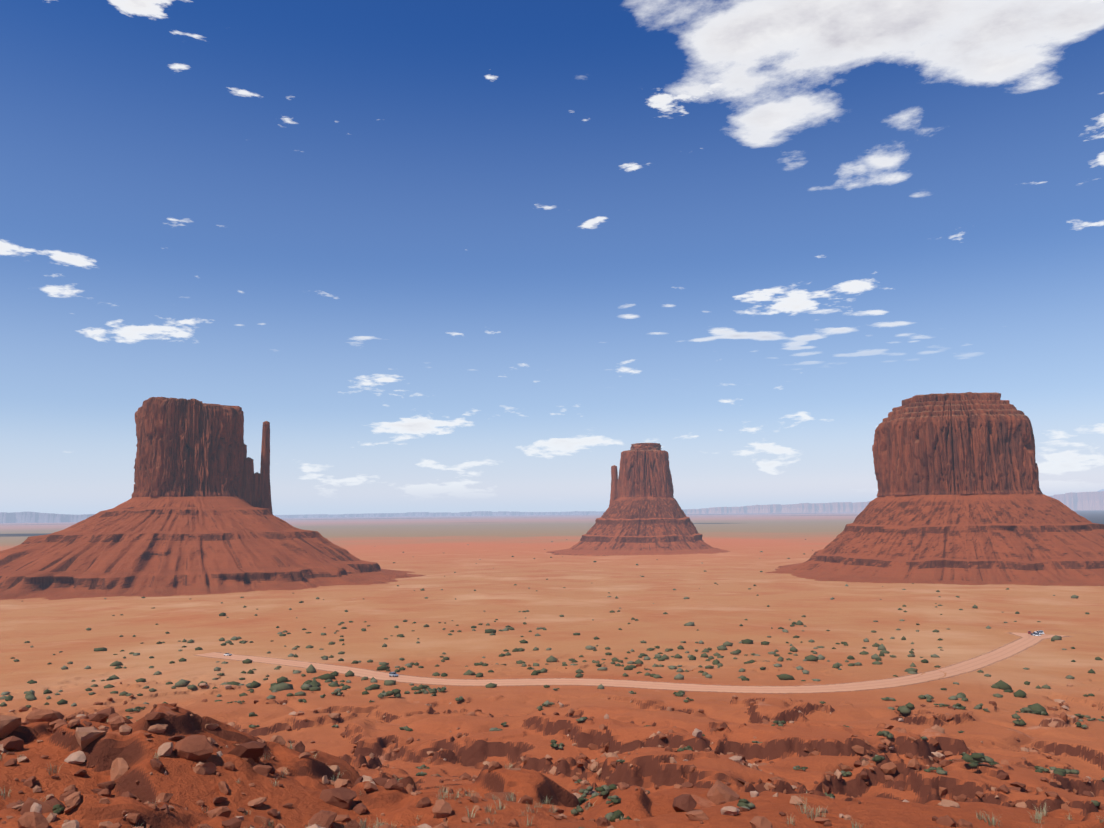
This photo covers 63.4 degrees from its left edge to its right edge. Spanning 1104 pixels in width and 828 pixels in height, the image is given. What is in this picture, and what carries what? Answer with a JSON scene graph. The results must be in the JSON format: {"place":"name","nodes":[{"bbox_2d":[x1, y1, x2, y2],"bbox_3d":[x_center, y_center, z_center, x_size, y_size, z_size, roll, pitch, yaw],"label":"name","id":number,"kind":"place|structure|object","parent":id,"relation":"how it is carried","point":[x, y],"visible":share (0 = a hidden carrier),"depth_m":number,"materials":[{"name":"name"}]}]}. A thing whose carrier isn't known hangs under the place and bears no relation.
{"place":"outdoors","nodes":[
{"label":"outdoors","id":0,"kind":"place"},
{"bbox_2d":[389,672,397,676],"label":"car on road","id":1,"kind":"object","parent":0,"point":[393,674],"visible":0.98,"depth_m":354.90,"materials":[{"name":"grey paint"}]},
{"bbox_2d":[0,510,1103,827],"bbox_3d":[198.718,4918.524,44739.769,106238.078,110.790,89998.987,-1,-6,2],"label":"ground","id":2,"kind":"structure","parent":0,"point":[434,552],"depth_m":333.81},
{"bbox_2d":[0,512,94,522],"bbox_3d":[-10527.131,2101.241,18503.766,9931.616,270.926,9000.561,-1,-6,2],"label":"distant mesa","id":3,"kind":"structure","parent":2,"relation":"on","point":[24,517],"depth_m":16271.92,"materials":[{"name":"grey stone"}]},
{"bbox_2d":[0,397,425,599],"bbox_3d":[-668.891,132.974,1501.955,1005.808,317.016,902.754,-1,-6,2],"label":"butte","id":4,"kind":"object","parent":2,"relation":"on","point":[193,515],"visible":1,"depth_m":1375.09,"materials":[{"name":"stone"}]},
{"bbox_2d":[274,511,605,517],"bbox_3d":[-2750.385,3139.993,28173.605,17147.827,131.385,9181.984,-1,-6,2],"label":"distant mesa","id":5,"kind":"structure","parent":2,"relation":"on","point":[485,513],"depth_m":25544.97,"materials":[{"name":"grey stone"}]},
{"bbox_2d":[0,703,1096,827],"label":"rocks","id":6,"kind":"object","parent":2,"relation":"on","point":[198,748],"visible":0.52,"depth_m":59.11,"materials":[{"name":"stone"}]},
{"bbox_2d":[0,715,1102,827],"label":"grass tufts","id":7,"kind":"object","parent":2,"relation":"on","point":[993,822],"visible":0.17,"depth_m":56.55,"materials":[{"name":"plant"}]},
{"bbox_2d":[0,539,1103,827],"bbox_3d":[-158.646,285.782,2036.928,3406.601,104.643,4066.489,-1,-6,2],"label":"scrub bushes","id":8,"kind":"object","parent":2,"relation":"on","point":[972,759],"visible":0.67,"depth_m":344.39,"materials":[{"name":"green plant"}]},
{"bbox_2d":[9,660,1103,810],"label":"ledge rubble rocks","id":9,"kind":"object","parent":2,"relation":"on","point":[891,767],"visible":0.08,"depth_m":188.94,"materials":[{"name":"stone"}]},
{"bbox_2d":[546,443,729,555],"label":"butte","id":10,"kind":"object","parent":2,"relation":"on","point":[644,514],"visible":1,"depth_m":2348.82,"materials":[{"name":"stone"}]},
{"bbox_2d":[682,491,1103,513],"bbox_3d":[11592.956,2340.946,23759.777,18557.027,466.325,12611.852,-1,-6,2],"label":"distant mesa","id":11,"kind":"structure","parent":2,"relation":"on","point":[1073,501],"depth_m":22537.87,"materials":[{"name":"grey stone"}]},
{"bbox_2d":[765,392,1103,585],"bbox_3d":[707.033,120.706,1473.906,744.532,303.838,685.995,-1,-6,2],"label":"butte","id":12,"kind":"object","parent":2,"relation":"on","point":[961,499],"visible":0.98,"depth_m":1370.53,"materials":[{"name":"stone"}]},
{"bbox_2d":[0,0,1103,514],"label":"sky","id":13,"kind":"structure","parent":0,"point":[454,256],"materials":[{"name":"blue"}]},
{"bbox_2d":[196,632,1066,693],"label":"dirt road","id":14,"kind":"structure","parent":0,"point":[1026,640],"depth_m":329.29,"materials":[{"name":"beige soil"}]}
]}

